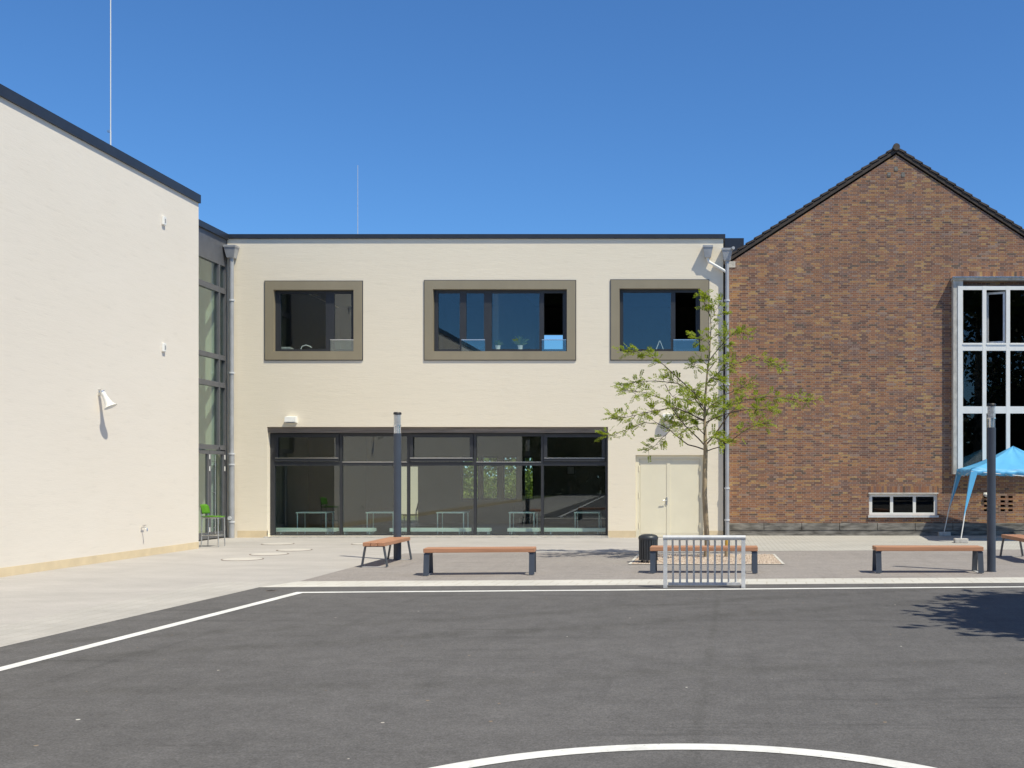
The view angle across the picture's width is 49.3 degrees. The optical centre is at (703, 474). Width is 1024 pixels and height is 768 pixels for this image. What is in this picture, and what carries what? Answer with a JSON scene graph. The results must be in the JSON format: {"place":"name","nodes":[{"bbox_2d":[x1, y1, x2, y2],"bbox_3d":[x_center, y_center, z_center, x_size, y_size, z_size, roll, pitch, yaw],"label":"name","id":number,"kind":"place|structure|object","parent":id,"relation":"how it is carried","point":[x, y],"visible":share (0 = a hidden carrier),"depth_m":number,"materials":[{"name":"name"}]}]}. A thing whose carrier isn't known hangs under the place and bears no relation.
{"place":"outdoors","nodes":[
{"label":"outdoors","id":0,"kind":"place"},
{"bbox_2d":[357,189,357,233],"bbox_3d":[-10.502,-7.683,33.000,0.300,3.425,0.300,0,0,0],"label":"lightning rod","id":1,"kind":"object","parent":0,"point":[357,211],"visible":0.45,"depth_m":32.99,"materials":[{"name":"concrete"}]},
{"bbox_2d":[401,467,417,513],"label":"garden wall","id":2,"kind":"structure","parent":0,"point":[413,487],"depth_m":45.80,"materials":[{"name":"beige paint"}]},
{"bbox_2d":[0,537,896,646],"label":"pavement","id":3,"kind":"structure","parent":0,"point":[27,596],"depth_m":19.38,"materials":[{"name":"beige concrete"}]},
{"bbox_2d":[0,581,296,646],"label":"path edge band","id":4,"kind":"object","parent":3,"relation":"on","point":[23,631],"visible":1,"depth_m":13.11,"materials":[{"name":"beige concrete"}]},
{"bbox_2d":[200,504,224,546],"bbox_3d":[-11.304,1.163,24.978,0.476,0.975,0.432,0,0,-3],"label":"chair","id":5,"kind":"object","parent":3,"relation":"on","point":[205,509],"visible":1,"depth_m":25.00,"materials":[{"name":"green plastic"}]},
{"bbox_2d":[199,219,227,540],"bbox_3d":[-15.841,-2.328,30.470,6.719,7.995,12.060,0,0,0],"label":"glazed link","id":6,"kind":"object","parent":3,"relation":"on","point":[212,374],"visible":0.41,"depth_m":28.50,"materials":[{"name":"metal"}]},
{"bbox_2d":[199,450,209,539],"bbox_3d":[-12.579,0.495,27.000,0.101,2.250,1.260,0,0,0],"label":"door","id":7,"kind":"structure","parent":6,"relation":"in","point":[207,456],"depth_m":27.55,"materials":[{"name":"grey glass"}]},
{"bbox_2d":[209,450,224,538],"bbox_3d":[-12.555,0.495,28.075,0.149,2.250,0.850,0,0,0],"label":"door","id":8,"kind":"structure","parent":6,"relation":"in","point":[222,453],"depth_m":28.41,"materials":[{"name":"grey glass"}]},
{"bbox_2d":[221,557,263,560],"bbox_3d":[-9.012,1.645,21.250,0.778,0.010,0.778,0,0,0],"label":"manhole cover","id":9,"kind":"object","parent":3,"relation":"on","point":[241,559],"visible":1,"depth_m":21.09,"materials":[{"name":"metal"}]},
{"bbox_2d":[249,553,288,555],"bbox_3d":[-9.042,1.645,22.621,0.768,0.010,0.768,0,0,0],"label":"manhole cover","id":10,"kind":"object","parent":3,"relation":"on","point":[261,554],"visible":1,"depth_m":22.43,"materials":[{"name":"metal"}]},
{"bbox_2d":[261,543,293,544],"bbox_3d":[-10.175,1.645,25.972,0.748,0.010,0.748,0,0,0],"label":"manhole cover","id":11,"kind":"object","parent":3,"relation":"on","point":[276,543],"visible":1,"depth_m":26.00,"materials":[{"name":"concrete"}]},
{"bbox_2d":[276,549,312,550],"bbox_3d":[-8.987,1.645,23.872,0.748,0.010,0.748,0,0,0],"label":"manhole cover","id":12,"kind":"object","parent":3,"relation":"on","point":[294,549],"visible":1,"depth_m":23.91,"materials":[{"name":"concrete"}]},
{"bbox_2d":[223,234,743,537],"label":"cream building","id":13,"kind":"structure","parent":3,"relation":"on","point":[412,328],"depth_m":28.62,"materials":[{"name":"paint"}]},
{"bbox_2d":[284,416,296,422],"bbox_3d":[-10.834,-1.450,28.535,0.280,0.180,0.170,0,0,0],"label":"wall lamp","id":14,"kind":"object","parent":13,"relation":"attached to","point":[290,419],"visible":1,"depth_m":28.46,"materials":[{"name":"white paint"}]},
{"bbox_2d":[276,528,338,533],"bbox_3d":[-10.735,1.536,29.340,1.683,0.204,0.320,0,0,0],"label":"bench","id":15,"kind":"object","parent":13,"relation":"on","point":[284,530],"visible":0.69,"depth_m":29.18,"materials":[{"name":"white paint"}]},
{"bbox_2d":[264,281,362,360],"bbox_3d":[-10.261,-4.057,28.682,2.586,2.098,0.195,0,0,0],"label":"window","id":16,"kind":"structure","parent":13,"relation":"in","point":[273,290],"depth_m":28.59,"materials":[{"name":"beige metal"}]},
{"bbox_2d":[296,511,333,533],"bbox_3d":[-10.727,1.327,30.030,0.840,0.623,0.640,0,0,0],"label":"canteen table","id":17,"kind":"object","parent":13,"relation":"on","point":[325,512],"visible":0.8,"depth_m":30.16,"materials":[{"name":"green paint"}]},
{"bbox_2d":[343,528,375,533],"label":"bench","id":18,"kind":"object","parent":13,"relation":"on","point":[369,530],"visible":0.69,"depth_m":29.18,"materials":[{"name":"white paint"}]},
{"bbox_2d":[366,511,393,533],"bbox_3d":[-8.855,1.327,30.030,0.770,0.623,0.640,0,0,0],"label":"canteen table","id":19,"kind":"object","parent":13,"relation":"on","point":[373,512],"visible":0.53,"depth_m":29.74,"materials":[{"name":"white paint"}]},
{"bbox_2d":[403,501,419,527],"bbox_3d":[-8.746,1.213,32.505,0.460,0.851,0.400,0,0,-10],"label":"canteen chair","id":20,"kind":"object","parent":13,"relation":"on","point":[415,514],"visible":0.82,"depth_m":32.38,"materials":[{"name":"black plastic"}]},
{"bbox_2d":[390,528,471,533],"bbox_3d":[-7.369,1.536,29.340,2.130,0.204,0.320,0,0,0],"label":"bench","id":21,"kind":"object","parent":13,"relation":"on","point":[460,530],"visible":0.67,"depth_m":29.18,"materials":[{"name":"white paint"}]},
{"bbox_2d":[268,427,607,535],"bbox_3d":[-7.012,0.186,28.800,8.969,2.889,0.220,0,0,0],"label":"shopfront window","id":22,"kind":"structure","parent":13,"relation":"in","point":[275,432],"depth_m":28.83,"materials":[{"name":"black metal"}]},
{"bbox_2d":[436,511,468,533],"bbox_3d":[-6.930,1.327,30.030,0.770,0.623,0.640,0,0,0],"label":"canteen table","id":23,"kind":"object","parent":13,"relation":"on","point":[463,512],"visible":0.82,"depth_m":30.16,"materials":[{"name":"white paint"}]},
{"bbox_2d":[461,456,478,499],"bbox_3d":[-7.966,0.109,37.130,0.609,1.480,0.060,0,0,0],"label":"back window frame","id":24,"kind":"structure","parent":13,"relation":"in","point":[462,498],"depth_m":37.10,"materials":[{"name":"black metal"}]},
{"bbox_2d":[477,528,491,533],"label":"bench","id":25,"kind":"object","parent":13,"relation":"on","point":[487,530],"visible":0.64,"depth_m":29.18,"materials":[{"name":"white paint"}]},
{"bbox_2d":[482,456,497,499],"bbox_3d":[-7.291,0.109,37.130,0.566,1.480,0.060,0,0,0],"label":"back window frame","id":26,"kind":"structure","parent":13,"relation":"in","point":[483,457],"depth_m":37.10,"materials":[{"name":"grey metal"}]},
{"bbox_2d":[494,339,502,348],"bbox_3d":[-5.454,-3.454,28.917,0.279,0.269,0.211,0,0,0],"label":"potted plant","id":27,"kind":"object","parent":13,"relation":"on","point":[498,344],"visible":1,"depth_m":28.88,"materials":[{"name":"green plant"}]},
{"bbox_2d":[424,280,575,360],"bbox_3d":[-5.362,-4.066,28.957,4.001,2.115,0.743,0,0,0],"label":"window","id":28,"kind":"structure","parent":13,"relation":"in","point":[432,288],"depth_m":28.59,"materials":[{"name":"beige metal"}]},
{"bbox_2d":[503,456,516,499],"bbox_3d":[-6.606,0.109,37.130,0.501,1.480,0.060,0,0,0],"label":"back window frame","id":29,"kind":"structure","parent":13,"relation":"in","point":[504,457],"depth_m":37.10,"materials":[{"name":"grey metal"}]},
{"bbox_2d":[512,336,528,348],"bbox_3d":[-4.895,-3.514,28.891,0.520,0.388,0.396,0,0,-28],"label":"potted plant","id":30,"kind":"object","parent":13,"relation":"on","point":[520,342],"visible":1,"depth_m":28.86,"materials":[{"name":"green plant"}]},
{"bbox_2d":[511,503,530,532],"bbox_3d":[-5.207,1.213,30.972,0.400,0.851,0.460,0,0,20],"label":"canteen chair","id":31,"kind":"object","parent":13,"relation":"on","point":[517,506],"visible":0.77,"depth_m":30.79,"materials":[{"name":"black plastic"}]},
{"bbox_2d":[509,511,537,533],"bbox_3d":[-4.979,1.327,30.030,0.718,0.623,0.640,0,0,0],"label":"canteen table","id":32,"kind":"object","parent":13,"relation":"on","point":[533,512],"visible":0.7,"depth_m":29.75,"materials":[{"name":"white paint"}]},
{"bbox_2d":[507,528,540,533],"bbox_3d":[-4.852,1.536,29.340,0.842,0.204,0.320,0,0,0],"label":"bench","id":33,"kind":"object","parent":13,"relation":"on","point":[513,530],"visible":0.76,"depth_m":29.18,"materials":[{"name":"white paint"}]},
{"bbox_2d":[523,456,533,499],"bbox_3d":[-5.974,0.109,37.130,0.370,1.480,0.060,0,0,0],"label":"back window frame","id":34,"kind":"structure","parent":13,"relation":"in","point":[524,457],"depth_m":37.10,"materials":[{"name":"black metal"}]},
{"bbox_2d":[567,466,574,473],"bbox_3d":[-4.282,-0.144,34.985,0.260,0.260,0.020,0,0,0],"label":"picture frame","id":35,"kind":"object","parent":13,"relation":"attached to","point":[570,469],"visible":1,"depth_m":34.98,"materials":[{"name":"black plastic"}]},
{"bbox_2d":[544,528,604,533],"bbox_3d":[-3.487,1.536,29.340,1.683,0.204,0.320,0,0,0],"label":"bench","id":36,"kind":"object","parent":13,"relation":"on","point":[551,530],"visible":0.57,"depth_m":29.18,"materials":[{"name":"white paint"}]},
{"bbox_2d":[574,511,601,533],"bbox_3d":[-3.194,1.327,30.030,0.718,0.623,0.640,0,0,0],"label":"canteen table","id":37,"kind":"object","parent":13,"relation":"on","point":[577,512],"visible":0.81,"depth_m":29.95,"materials":[{"name":"white paint"}]},
{"bbox_2d":[610,279,708,360],"bbox_3d":[-1.162,-4.074,28.957,2.603,2.132,0.743,0,0,0],"label":"window","id":38,"kind":"structure","parent":13,"relation":"in","point":[618,287],"depth_m":28.59,"materials":[{"name":"beige metal"}]},
{"bbox_2d":[636,455,702,536],"bbox_3d":[-0.909,0.565,28.707,1.781,2.170,0.146,0,0,0],"label":"double door","id":39,"kind":"structure","parent":13,"relation":"in","point":[668,487],"depth_m":28.71,"materials":[{"name":"beige paint"}]},
{"bbox_2d":[401,477,513,521],"bbox_3d":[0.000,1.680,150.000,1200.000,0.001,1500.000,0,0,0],"label":"ground","id":40,"kind":"structure","parent":0,"point":[412,518],"depth_m":42.89,"materials":[{"name":"soil"}]},
{"bbox_2d":[0,84,200,576],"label":"plastered wing","id":41,"kind":"structure","parent":40,"relation":"on","point":[99,275],"depth_m":20.12,"materials":[{"name":"white paint"}]},
{"bbox_2d":[98,389,116,409],"bbox_3d":[-11.159,-1.411,20.387,0.334,0.390,0.232,0,0,22],"label":"horn speaker","id":42,"kind":"object","parent":41,"relation":"attached to","point":[109,403],"visible":1,"depth_m":20.32},
{"bbox_2d":[107,0,110,144],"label":"lightning rod","id":43,"kind":"object","parent":41,"relation":"on","point":[110,74],"visible":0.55,"depth_m":21.99,"materials":[{"name":"metal"}]},
{"bbox_2d":[162,216,165,225],"bbox_3d":[-11.302,-5.320,22.781,0.056,0.180,0.120,0,0,0],"label":"sensor box","id":44,"kind":"object","parent":41,"relation":"attached to","point":[164,220],"visible":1,"depth_m":22.75,"materials":[{"name":"white paint"}]},
{"bbox_2d":[162,343,165,351],"bbox_3d":[-11.302,-2.667,22.781,0.056,0.180,0.120,0,0,0],"label":"sensor box","id":45,"kind":"object","parent":41,"relation":"attached to","point":[163,347],"visible":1,"depth_m":22.74,"materials":[{"name":"white paint"}]},
{"bbox_2d":[463,458,509,497],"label":"garden tree","id":46,"kind":"object","parent":40,"relation":"on","point":[470,469],"visible":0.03,"depth_m":49.89,"materials":[{"name":"plant"}]},
{"bbox_2d":[463,461,532,497],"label":"hedge","id":47,"kind":"object","parent":40,"relation":"on","point":[467,482],"visible":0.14,"depth_m":45.27,"materials":[{"name":"green plant"}]},
{"bbox_2d":[484,458,532,496],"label":"garden tree","id":48,"kind":"object","parent":40,"relation":"on","point":[529,469],"visible":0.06,"depth_m":52.03,"materials":[{"name":"plant"}]},
{"bbox_2d":[723,143,1023,535],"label":"brick gable building","id":49,"kind":"structure","parent":40,"relation":"on","point":[878,303],"depth_m":29.50,"materials":[{"name":"brown brick"}]},
{"bbox_2d":[868,493,938,516],"bbox_3d":[5.400,0.817,29.530,1.907,0.673,0.160,0,0,0],"label":"basement window","id":50,"kind":"structure","parent":49,"relation":"in","point":[871,514],"depth_m":29.55,"materials":[{"name":"white paint"}]},
{"bbox_2d":[950,276,1023,473],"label":"bay window","id":51,"kind":"structure","parent":49,"relation":"in","point":[958,346],"depth_m":29.29,"materials":[{"name":"metal"}]},
{"bbox_2d":[0,583,1023,767],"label":"asphalt court","id":52,"kind":"object","parent":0,"point":[932,677],"visible":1,"depth_m":8.75,"materials":[{"name":"grey asphalt"}]},
{"bbox_2d":[0,586,1023,670],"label":"court line","id":53,"kind":"object","parent":52,"relation":"on","point":[119,638],"visible":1,"depth_m":13.78,"materials":[{"name":"white paint"}]},
{"bbox_2d":[430,744,934,767],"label":"court circle line","id":54,"kind":"object","parent":52,"relation":"on","point":[734,747],"visible":1,"depth_m":6.43,"materials":[{"name":"white paint"}]},
{"bbox_2d":[663,535,745,587],"bbox_3d":[0.005,1.259,15.932,1.198,0.766,0.341,0,0,0],"label":"mini goal","id":55,"kind":"object","parent":52,"relation":"on","point":[742,538],"visible":1,"depth_m":15.86,"materials":[{"name":"metal"}]},
{"bbox_2d":[0,0,1023,476],"label":"sky","id":56,"kind":"structure","parent":0,"point":[729,118],"materials":[{"name":"blue"}]},
{"bbox_2d":[264,577,1023,586],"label":"path paver strip","id":57,"kind":"object","parent":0,"point":[638,582],"visible":1,"depth_m":16.63,"materials":[{"name":"grey concrete"}]},
{"bbox_2d":[302,550,1023,580],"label":"yard asphalt","id":58,"kind":"structure","parent":0,"point":[618,566],"depth_m":19.34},
{"bbox_2d":[361,537,411,566],"bbox_3d":[-5.880,1.421,20.220,0.468,0.441,1.800,0,0,-1],"label":"park bench","id":59,"kind":"object","parent":58,"relation":"on","point":[384,542],"visible":1,"depth_m":19.63,"materials":[{"name":"wood"}]},
{"bbox_2d":[393,412,401,559],"bbox_3d":[-5.942,0.215,21.090,0.170,2.861,0.170,0,0,0],"label":"street lamp","id":60,"kind":"object","parent":58,"relation":"on","point":[397,482],"visible":1,"depth_m":21.03,"materials":[{"name":"metal"}]},
{"bbox_2d":[423,546,535,575],"bbox_3d":[-3.691,1.421,17.980,1.800,0.441,0.468,0,0,-5],"label":"park bench","id":61,"kind":"object","parent":58,"relation":"on","point":[428,552],"visible":1,"depth_m":17.81,"materials":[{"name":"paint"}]},
{"bbox_2d":[650,545,757,573],"bbox_3d":[0.000,1.421,18.320,1.800,0.441,0.468,0,0,1],"label":"park bench","id":62,"kind":"object","parent":58,"relation":"on","point":[654,549],"visible":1,"depth_m":18.13,"materials":[{"name":"wood"}]},
{"bbox_2d":[872,545,983,572],"bbox_3d":[3.767,1.421,18.350,1.800,0.441,0.468,0,0,0],"label":"park bench","id":63,"kind":"object","parent":58,"relation":"on","point":[977,554],"visible":1,"depth_m":18.15,"materials":[{"name":"wood"}]},
{"bbox_2d":[986,403,996,571],"bbox_3d":[4.890,0.215,18.515,0.170,2.861,0.170,0,0,-15],"label":"street lamp","id":64,"kind":"object","parent":58,"relation":"on","point":[991,494],"visible":1,"depth_m":18.45,"materials":[{"name":"metal"}]},
{"bbox_2d":[999,534,1023,555],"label":"park bench","id":65,"kind":"object","parent":58,"relation":"on","point":[1018,537],"visible":1,"depth_m":21.77,"materials":[{"name":"wood"}]},
{"bbox_2d":[631,554,781,563],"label":"gravel bed ground","id":66,"kind":"structure","parent":0,"point":[750,557],"depth_m":21.06,"materials":[{"name":"beige gravel"}]},
{"bbox_2d":[638,534,657,562],"bbox_3d":[-1.044,1.376,20.400,0.376,0.540,0.376,0,0,0],"label":"litter bin","id":67,"kind":"object","parent":66,"relation":"on","point":[647,542],"visible":0.82,"depth_m":20.25,"materials":[{"name":"metal"}]},
{"bbox_2d":[629,554,783,563],"bbox_3d":[0.047,1.634,21.202,2.872,0.001,2.576,0,0,0],"label":"path bed edging","id":68,"kind":"object","parent":66,"relation":"on","point":[634,558],"visible":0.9,"depth_m":21.26,"materials":[{"name":"grey concrete"}]},
{"bbox_2d":[594,289,823,556],"bbox_3d":[0.099,-1.024,21.732,4.671,5.332,2.824,0,0,0],"label":"young tree","id":69,"kind":"object","parent":66,"relation":"on","point":[698,392],"visible":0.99,"depth_m":21.70,"materials":[{"name":"green plant"}]},
{"bbox_2d":[724,540,727,556],"bbox_3d":[0.461,1.438,21.744,0.104,0.401,0.099,0,0,0],"label":"tree stake","id":70,"kind":"object","parent":66,"relation":"on","point":[726,552],"visible":0.33,"depth_m":21.70,"materials":[{"name":"beige wood"}]},
{"bbox_2d":[730,536,1023,550],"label":"pavement","id":71,"kind":"structure","parent":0,"point":[814,543],"depth_m":26.45,"materials":[{"name":"grey concrete"}]},
{"bbox_2d":[938,532,950,535],"bbox_3d":[6.485,1.591,29.377,0.320,0.105,0.222,0,0,4],"label":"concrete block","id":72,"kind":"object","parent":71,"relation":"on","point":[944,533],"depth_m":29.27,"materials":[{"name":"grey concrete"}]},
{"bbox_2d":[954,538,967,542],"bbox_3d":[6.218,1.591,26.328,0.320,0.105,0.222,0,0,4],"label":"concrete block","id":73,"kind":"object","parent":71,"relation":"on","point":[960,540],"depth_m":26.22,"materials":[{"name":"grey concrete"}]},
{"bbox_2d":[944,446,1023,537],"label":"gazebo","id":74,"kind":"object","parent":73,"relation":"on","point":[1010,461],"visible":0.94,"depth_m":26.99,"materials":[{"name":"blue fabric"}]}
]}

